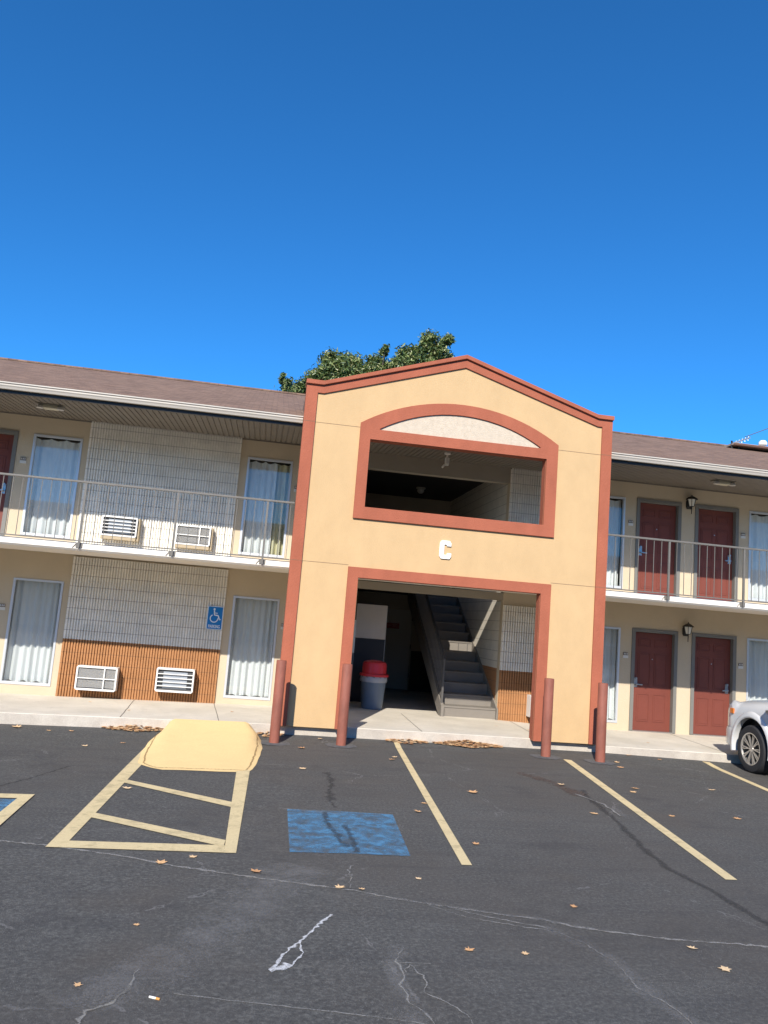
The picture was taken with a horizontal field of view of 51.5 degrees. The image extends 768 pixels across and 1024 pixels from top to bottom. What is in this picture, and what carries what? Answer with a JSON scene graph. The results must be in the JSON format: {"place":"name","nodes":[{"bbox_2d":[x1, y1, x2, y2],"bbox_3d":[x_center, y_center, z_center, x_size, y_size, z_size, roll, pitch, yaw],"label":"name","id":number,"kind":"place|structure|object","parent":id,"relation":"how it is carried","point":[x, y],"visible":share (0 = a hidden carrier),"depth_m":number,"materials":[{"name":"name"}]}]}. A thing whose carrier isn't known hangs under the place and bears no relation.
{"place":"outdoors","nodes":[
{"label":"outdoors","id":0,"kind":"place"},
{"bbox_2d":[0,688,741,763],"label":"sidewalk","id":1,"kind":"structure","parent":0,"point":[389,720],"depth_m":13.80,"materials":[{"name":"concrete"}]},
{"bbox_2d":[350,602,388,701],"bbox_3d":[-0.387,3.091,17.628,0.720,2.120,0.730,6,-8,-8],"label":"vending machine","id":2,"kind":"object","parent":1,"relation":"on","point":[371,631],"visible":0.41,"depth_m":17.33,"materials":[{"name":"black"}]},
{"bbox_2d":[359,660,388,709],"bbox_3d":[-0.218,3.487,16.142,0.600,0.963,0.600,6,-8,-8],"label":"trash can","id":3,"kind":"object","parent":1,"relation":"on","point":[373,677],"visible":1,"depth_m":15.94,"materials":[{"name":"grey plastic"}]},
{"bbox_2d":[120,700,727,753],"bbox_3d":[-0.422,3.753,14.270,18.767,0.102,2.400,6,-8,-8],"label":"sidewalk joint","id":4,"kind":"object","parent":1,"relation":"on","point":[402,714],"visible":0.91,"depth_m":14.39,"materials":[{"name":"grey concrete"}]},
{"bbox_2d":[280,355,614,744],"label":"stairway portico","id":5,"kind":"structure","parent":1,"relation":"on","point":[344,538],"depth_m":13.61,"materials":[{"name":"yellow paint"}]},
{"bbox_2d":[408,588,497,719],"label":"staircase","id":6,"kind":"structure","parent":1,"relation":"on","point":[438,620],"depth_m":17.35,"materials":[{"name":"paint"}]},
{"bbox_2d":[0,713,767,1023],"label":"ground","id":7,"kind":"structure","parent":0,"point":[548,849],"depth_m":5.87,"materials":[{"name":"grey asphalt"}]},
{"bbox_2d":[0,799,14,810],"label":"blue square marking","id":8,"kind":"object","parent":7,"relation":"on","point":[6,804],"visible":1,"depth_m":7.62,"materials":[{"name":"paint"}]},
{"bbox_2d":[0,793,34,824],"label":"square outline marking","id":9,"kind":"object","parent":7,"relation":"on","point":[9,810],"visible":1,"depth_m":7.62,"materials":[{"name":"yellow paint"}]},
{"bbox_2d":[76,969,139,1023],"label":"asphalt crack","id":10,"kind":"object","parent":7,"relation":"on","point":[117,996],"visible":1,"depth_m":3.95,"materials":[{"name":"grey asphalt"}]},
{"bbox_2d":[102,724,163,730],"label":"leaf litter","id":11,"kind":"object","parent":7,"relation":"on","point":[128,728],"visible":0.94,"depth_m":12.41,"materials":[{"name":"brown plant"}]},
{"bbox_2d":[46,752,249,852],"bbox_3d":[-2.291,3.027,8.805,1.596,0.033,4.886,6,-8,-8],"label":"hatched bay marking","id":12,"kind":"object","parent":7,"relation":"on","point":[69,831],"visible":0.98,"depth_m":7.17,"materials":[{"name":"yellow paint"}]},
{"bbox_2d":[138,719,261,771],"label":"kerb ramp","id":13,"kind":"structure","parent":7,"relation":"on","point":[192,744],"depth_m":11.04,"materials":[{"name":"yellow paint"}]},
{"bbox_2d":[143,733,257,769],"bbox_3d":[-2.477,3.249,10.923,1.530,0.110,2.358,6,-8,-8],"label":"ramp edge crack","id":14,"kind":"object","parent":13,"relation":"on","point":[203,768],"visible":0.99,"depth_m":10.28,"materials":[{"name":"brown"}]},
{"bbox_2d":[256,731,283,735],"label":"leaf litter","id":15,"kind":"object","parent":7,"relation":"on","point":[282,734],"visible":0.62,"depth_m":12.72,"materials":[{"name":"brown plant"}]},
{"bbox_2d":[261,660,289,745],"bbox_3d":[-1.637,2.971,12.189,0.503,1.396,0.523,6,-8,-8],"label":"bollard","id":16,"kind":"object","parent":7,"relation":"on","point":[277,705],"visible":0.9,"depth_m":12.13,"materials":[{"name":"metal"}]},
{"bbox_2d":[269,963,290,971],"bbox_3d":[-0.582,2.547,4.452,0.123,0.003,0.152,0,-9,28],"label":"spill trail","id":17,"kind":"object","parent":7,"relation":"on","point":[283,967],"visible":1,"depth_m":4.46,"materials":[{"name":"grey"}]},
{"bbox_2d":[286,941,303,967],"bbox_3d":[-0.516,2.577,4.633,0.104,0.004,0.433,3,-8,11],"label":"spill trail","id":18,"kind":"object","parent":7,"relation":"on","point":[298,957],"visible":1,"depth_m":4.62,"materials":[{"name":"grey"}]},
{"bbox_2d":[175,993,423,1023],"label":"asphalt crack","id":19,"kind":"object","parent":7,"relation":"on","point":[297,1007],"visible":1,"depth_m":4.02,"materials":[{"name":"grey asphalt"}]},
{"bbox_2d":[273,914,332,966],"bbox_3d":[-0.497,2.611,4.878,0.073,0.009,0.918,2,-8,18],"label":"spill trail","id":20,"kind":"object","parent":7,"relation":"on","point":[278,961],"visible":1,"depth_m":4.82,"materials":[{"name":"white paint"}]},
{"bbox_2d":[325,664,356,747],"bbox_3d":[-0.630,3.068,12.389,0.503,1.396,0.523,6,-8,-8],"label":"bollard","id":21,"kind":"object","parent":7,"relation":"on","point":[342,725],"visible":0.89,"depth_m":12.33,"materials":[{"name":"metal"}]},
{"bbox_2d":[287,809,408,855],"bbox_3d":[-0.351,2.963,7.414,1.108,0.011,1.497,6,-8,-8],"label":"blue square marking","id":22,"kind":"object","parent":7,"relation":"on","point":[360,835],"visible":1,"depth_m":7.35,"materials":[{"name":"paint"}]},
{"bbox_2d":[274,328,455,393],"bbox_3d":[-0.985,-0.685,32.203,8.766,13.963,4.560,6,-8,-8],"label":"broadleaf tree","id":23,"kind":"object","parent":7,"relation":"on","point":[427,348],"visible":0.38,"depth_m":32.09,"materials":[{"name":"green plant"}]},
{"bbox_2d":[0,357,767,736],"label":"motel building","id":24,"kind":"structure","parent":7,"relation":"on","point":[138,615],"depth_m":15.57,"materials":[{"name":"beige paint"}]},
{"bbox_2d":[0,429,18,535],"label":"door","id":25,"kind":"structure","parent":24,"relation":"in","point":[8,438],"depth_m":15.12,"materials":[{"name":"red paint"}]},
{"bbox_2d":[0,577,63,685],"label":"window","id":26,"kind":"structure","parent":24,"relation":"in","point":[35,604],"depth_m":14.90,"materials":[{"name":"glass"}]},
{"bbox_2d":[36,402,64,410],"bbox_3d":[-5.790,-1.825,13.870,0.460,0.090,0.220,6,-8,-8],"label":"soffit light","id":27,"kind":"object","parent":24,"relation":"attached to","point":[49,406],"visible":1,"depth_m":13.79,"materials":[{"name":"brown"}]},
{"bbox_2d":[20,434,82,538],"bbox_3d":[-6.360,-0.455,15.460,1.500,2.345,0.652,6,-8,-8],"label":"window","id":28,"kind":"structure","parent":24,"relation":"in","point":[52,456],"depth_m":15.28,"materials":[{"name":"silver metal"}]},
{"bbox_2d":[74,665,119,691],"bbox_3d":[-5.285,3.063,14.694,0.726,0.440,0.254,6,-8,-8],"label":"air conditioner","id":29,"kind":"object","parent":24,"relation":"attached to","point":[95,678],"visible":1,"depth_m":14.61,"materials":[{"name":"white plastic"}]},
{"bbox_2d":[100,515,141,541],"bbox_3d":[-4.978,0.317,15.084,0.688,0.439,0.254,6,-8,-8],"label":"air conditioner","id":30,"kind":"object","parent":24,"relation":"attached to","point":[118,528],"visible":0.94,"depth_m":14.99,"materials":[{"name":"white plastic"}]},
{"bbox_2d":[0,472,294,563],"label":"balcony railing","id":31,"kind":"object","parent":24,"relation":"attached to","point":[171,552],"visible":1,"depth_m":13.08,"materials":[{"name":"metal"}]},
{"bbox_2d":[154,667,195,693],"bbox_3d":[-3.902,3.142,14.905,0.692,0.440,0.254,6,-8,-8],"label":"air conditioner","id":32,"kind":"object","parent":24,"relation":"attached to","point":[175,680],"visible":1,"depth_m":14.81,"materials":[{"name":"white plastic"}]},
{"bbox_2d":[174,524,213,550],"bbox_3d":[-3.637,0.491,15.276,0.688,0.439,0.254,6,-8,-8],"label":"air conditioner","id":33,"kind":"object","parent":24,"relation":"attached to","point":[192,535],"visible":1,"depth_m":15.19,"materials":[{"name":"white plastic"}]},
{"bbox_2d":[206,606,223,629],"bbox_3d":[-3.238,2.028,15.258,0.295,0.445,0.010,6,-8,-8],"label":"accessible parking sign","id":34,"kind":"object","parent":24,"relation":"attached to","point":[214,617],"visible":1,"depth_m":15.26,"materials":[{"name":"blue metal"}]},
{"bbox_2d":[223,596,279,700],"bbox_3d":[-2.598,2.658,15.675,1.495,2.341,0.652,6,-8,-8],"label":"window","id":35,"kind":"structure","parent":24,"relation":"in","point":[254,620],"depth_m":15.50,"materials":[{"name":"white fabric"}]},
{"bbox_2d":[238,457,292,557],"bbox_3d":[-2.380,-0.055,16.046,1.495,2.345,0.652,6,-8,-8],"label":"window","id":36,"kind":"structure","parent":24,"relation":"in","point":[270,479],"depth_m":15.89,"materials":[{"name":"silver metal"}]},
{"bbox_2d":[352,620,356,652],"bbox_3d":[-0.626,2.521,16.176,0.085,0.660,0.060,6,-8,-8],"label":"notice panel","id":37,"kind":"object","parent":24,"relation":"attached to","point":[354,636],"visible":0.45,"depth_m":16.15,"materials":[{"name":"grey"}]},
{"bbox_2d":[384,609,412,689],"bbox_3d":[0.348,3.633,21.147,0.715,2.080,0.070,6,-8,-8],"label":"hall door","id":38,"kind":"structure","parent":24,"relation":"in","point":[397,647],"depth_m":21.14,"materials":[{"name":"black paint"}]},
{"bbox_2d":[416,487,425,493],"bbox_3d":[0.921,-0.540,19.985,0.240,0.140,0.236,6,-8,-8],"label":"hall ceiling light","id":39,"kind":"object","parent":24,"relation":"attached to","point":[420,490],"visible":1,"depth_m":19.92,"materials":[{"name":"grey"}]},
{"bbox_2d":[442,452,450,467],"bbox_3d":[1.186,-0.986,15.288,0.167,0.310,0.117,6,-8,-8],"label":"hanging light","id":40,"kind":"object","parent":24,"relation":"hanging from","point":[446,459],"visible":1,"depth_m":15.26,"materials":[{"name":"white paint"}]},
{"bbox_2d":[526,694,530,716],"bbox_3d":[3.222,3.902,15.949,0.699,0.440,0.254,6,-8,-8],"label":"air conditioner","id":41,"kind":"object","parent":24,"relation":"attached to","point":[528,706],"visible":0.12,"depth_m":15.91,"materials":[{"name":"white plastic"}]},
{"bbox_2d":[602,626,620,722],"bbox_3d":[4.346,3.355,16.697,1.522,2.341,0.652,6,-8,-8],"label":"window","id":42,"kind":"structure","parent":24,"relation":"in","point":[611,637],"depth_m":16.58,"materials":[{"name":"silver metal"}]},
{"bbox_2d":[606,496,625,588],"bbox_3d":[4.564,0.642,17.068,1.522,2.345,0.652,6,-8,-8],"label":"window","id":43,"kind":"structure","parent":24,"relation":"in","point":[616,510],"depth_m":16.94,"materials":[{"name":"glass"}]},
{"bbox_2d":[628,628,677,733],"bbox_3d":[5.590,3.513,16.617,1.020,2.109,0.160,6,-8,-8],"label":"door","id":44,"kind":"structure","parent":24,"relation":"in","point":[654,656],"depth_m":16.63,"materials":[{"name":"red paint"}]},
{"bbox_2d":[634,498,681,595],"bbox_3d":[5.808,0.798,16.988,1.020,2.109,0.160,6,-8,-8],"label":"door","id":45,"kind":"structure","parent":24,"relation":"in","point":[659,519],"depth_m":17.01,"materials":[{"name":"red paint"}]},
{"bbox_2d":[606,534,767,606],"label":"balcony railing","id":46,"kind":"object","parent":24,"relation":"attached to","point":[742,604],"visible":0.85,"depth_m":14.48,"materials":[{"name":"metal"}]},
{"bbox_2d":[682,622,693,638],"bbox_3d":[6.367,2.514,16.686,0.238,0.410,0.300,2,-8,21],"label":"wall lantern","id":47,"kind":"object","parent":24,"relation":"attached to","point":[687,629],"depth_m":16.64,"materials":[{"name":"black metal"}]},
{"bbox_2d":[686,495,697,513],"bbox_3d":[6.582,-0.157,17.051,0.238,0.410,0.300,2,-8,21],"label":"wall lantern","id":48,"kind":"object","parent":24,"relation":"attached to","point":[691,501],"depth_m":17.00,"materials":[{"name":"black metal"}]},
{"bbox_2d":[689,633,736,736],"bbox_3d":[6.908,3.646,16.811,1.017,2.110,0.160,6,-8,-8],"label":"door","id":49,"kind":"structure","parent":24,"relation":"in","point":[713,659],"depth_m":16.83,"materials":[{"name":"red paint"}]},
{"bbox_2d":[693,504,738,601],"bbox_3d":[7.126,0.931,17.182,1.017,2.109,0.160,6,-8,-8],"label":"door","id":50,"kind":"structure","parent":24,"relation":"in","point":[717,525],"depth_m":17.20,"materials":[{"name":"red paint"}]},
{"bbox_2d":[711,479,735,485],"bbox_3d":[6.684,-0.572,15.706,0.460,0.090,0.220,6,-8,-8],"label":"soffit light","id":51,"kind":"object","parent":24,"relation":"attached to","point":[723,482],"visible":1,"depth_m":15.63,"materials":[{"name":"brown"}]},
{"bbox_2d":[731,437,749,448],"bbox_3d":[9.638,-1.849,21.539,0.565,0.443,0.203,6,-8,-8],"label":"rooftop antenna","id":52,"kind":"object","parent":24,"relation":"on","point":[739,441],"visible":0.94,"depth_m":21.53,"materials":[{"name":"white metal"}]},
{"bbox_2d":[718,638,767,700],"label":"window","id":53,"kind":"structure","parent":24,"relation":"in","point":[757,649],"depth_m":17.10,"materials":[{"name":"white fabric"}]},
{"bbox_2d":[724,442,767,451],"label":"rooftop platform","id":54,"kind":"structure","parent":24,"relation":"on","point":[749,447],"depth_m":21.53,"materials":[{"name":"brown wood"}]},
{"bbox_2d":[758,440,766,445],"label":"vent cap","id":55,"kind":"object","parent":54,"relation":"on","point":[762,442],"visible":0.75,"depth_m":21.69,"materials":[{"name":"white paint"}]},
{"bbox_2d":[748,511,767,601],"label":"window","id":56,"kind":"structure","parent":24,"relation":"in","point":[758,521],"depth_m":17.43,"materials":[{"name":"glass"}]},
{"bbox_2d":[0,840,767,946],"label":"asphalt crack","id":57,"kind":"object","parent":7,"relation":"on","point":[247,876],"visible":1,"depth_m":5.68,"materials":[{"name":"grey asphalt"}]},
{"bbox_2d":[385,739,428,743],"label":"leaf litter","id":58,"kind":"object","parent":7,"relation":"on","point":[411,740],"visible":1,"depth_m":13.04,"materials":[{"name":"brown plant"}]},
{"bbox_2d":[395,949,433,1022],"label":"asphalt crack","id":59,"kind":"object","parent":7,"relation":"on","point":[400,983],"visible":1,"depth_m":4.36,"materials":[{"name":"grey asphalt"}]},
{"bbox_2d":[394,741,471,864],"bbox_3d":[0.443,3.340,9.828,0.090,0.026,6.474,5,-8,-4],"label":"parking line","id":60,"kind":"object","parent":7,"relation":"on","point":[455,845],"visible":1,"depth_m":8.37,"materials":[{"name":"yellow paint"}]},
{"bbox_2d":[404,964,472,1023],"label":"asphalt crack","id":61,"kind":"object","parent":7,"relation":"on","point":[429,994],"visible":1,"depth_m":4.34,"materials":[{"name":"grey asphalt"}]},
{"bbox_2d":[432,739,502,747],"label":"leaf litter","id":62,"kind":"object","parent":7,"relation":"on","point":[478,744],"visible":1,"depth_m":13.19,"materials":[{"name":"brown plant"}]},
{"bbox_2d":[426,903,553,930],"bbox_3d":[0.700,2.776,5.441,0.909,0.001,0.116,2,-8,20],"label":"asphalt crack","id":63,"kind":"object","parent":7,"relation":"on","point":[493,921],"visible":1,"depth_m":5.39,"materials":[{"name":"grey asphalt"}]},
{"bbox_2d":[529,678,561,759],"bbox_3d":[2.637,3.402,12.910,0.503,1.396,0.523,6,-8,-8],"label":"bollard","id":64,"kind":"object","parent":7,"relation":"on","point":[547,719],"visible":0.9,"depth_m":12.85,"materials":[{"name":"metal"}]},
{"bbox_2d":[442,905,691,1023],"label":"asphalt crack","id":65,"kind":"object","parent":7,"relation":"on","point":[687,1018],"visible":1,"depth_m":4.86,"materials":[{"name":"grey asphalt"}]},
{"bbox_2d":[577,794,619,815],"bbox_3d":[2.576,3.471,9.463,0.160,0.001,1.096,6,-8,-13],"label":"asphalt crack","id":66,"kind":"object","parent":7,"relation":"on","point":[602,803],"visible":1,"depth_m":9.42,"materials":[{"name":"grey asphalt"}]},
{"bbox_2d":[584,683,615,764],"bbox_3d":[3.489,3.457,12.815,0.503,1.396,0.523,6,-8,-8],"label":"bollard","id":67,"kind":"object","parent":7,"relation":"on","point":[601,726],"visible":0.88,"depth_m":12.76,"materials":[{"name":"metal"}]},
{"bbox_2d":[564,759,736,879],"bbox_3d":[2.949,3.545,9.759,0.124,0.001,5.954,5,-8,0],"label":"parking line","id":68,"kind":"object","parent":7,"relation":"on","point":[691,850],"visible":1,"depth_m":8.57,"materials":[{"name":"yellow paint"}]},
{"bbox_2d":[718,966,729,971],"bbox_3d":[2.094,2.806,4.900,0.077,0.006,0.074,-1,-10,38],"label":"fallen leaf","id":69,"kind":"object","parent":7,"relation":"on","point":[725,968],"visible":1,"depth_m":4.90,"materials":[{"name":"brown plant"}]},
{"bbox_2d":[703,761,767,790],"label":"parking line","id":70,"kind":"object","parent":7,"relation":"on","point":[734,775],"visible":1,"depth_m":12.60,"materials":[{"name":"yellow paint"}]},
{"bbox_2d":[726,700,767,773],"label":"car","id":71,"kind":"object","parent":7,"relation":"on","point":[747,732],"visible":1,"depth_m":13.34,"materials":[{"name":"silver metal"}]},
{"bbox_2d":[0,0,767,445],"label":"sky","id":72,"kind":"structure","parent":0,"point":[574,193],"materials":[{"name":"blue"}]}
]}

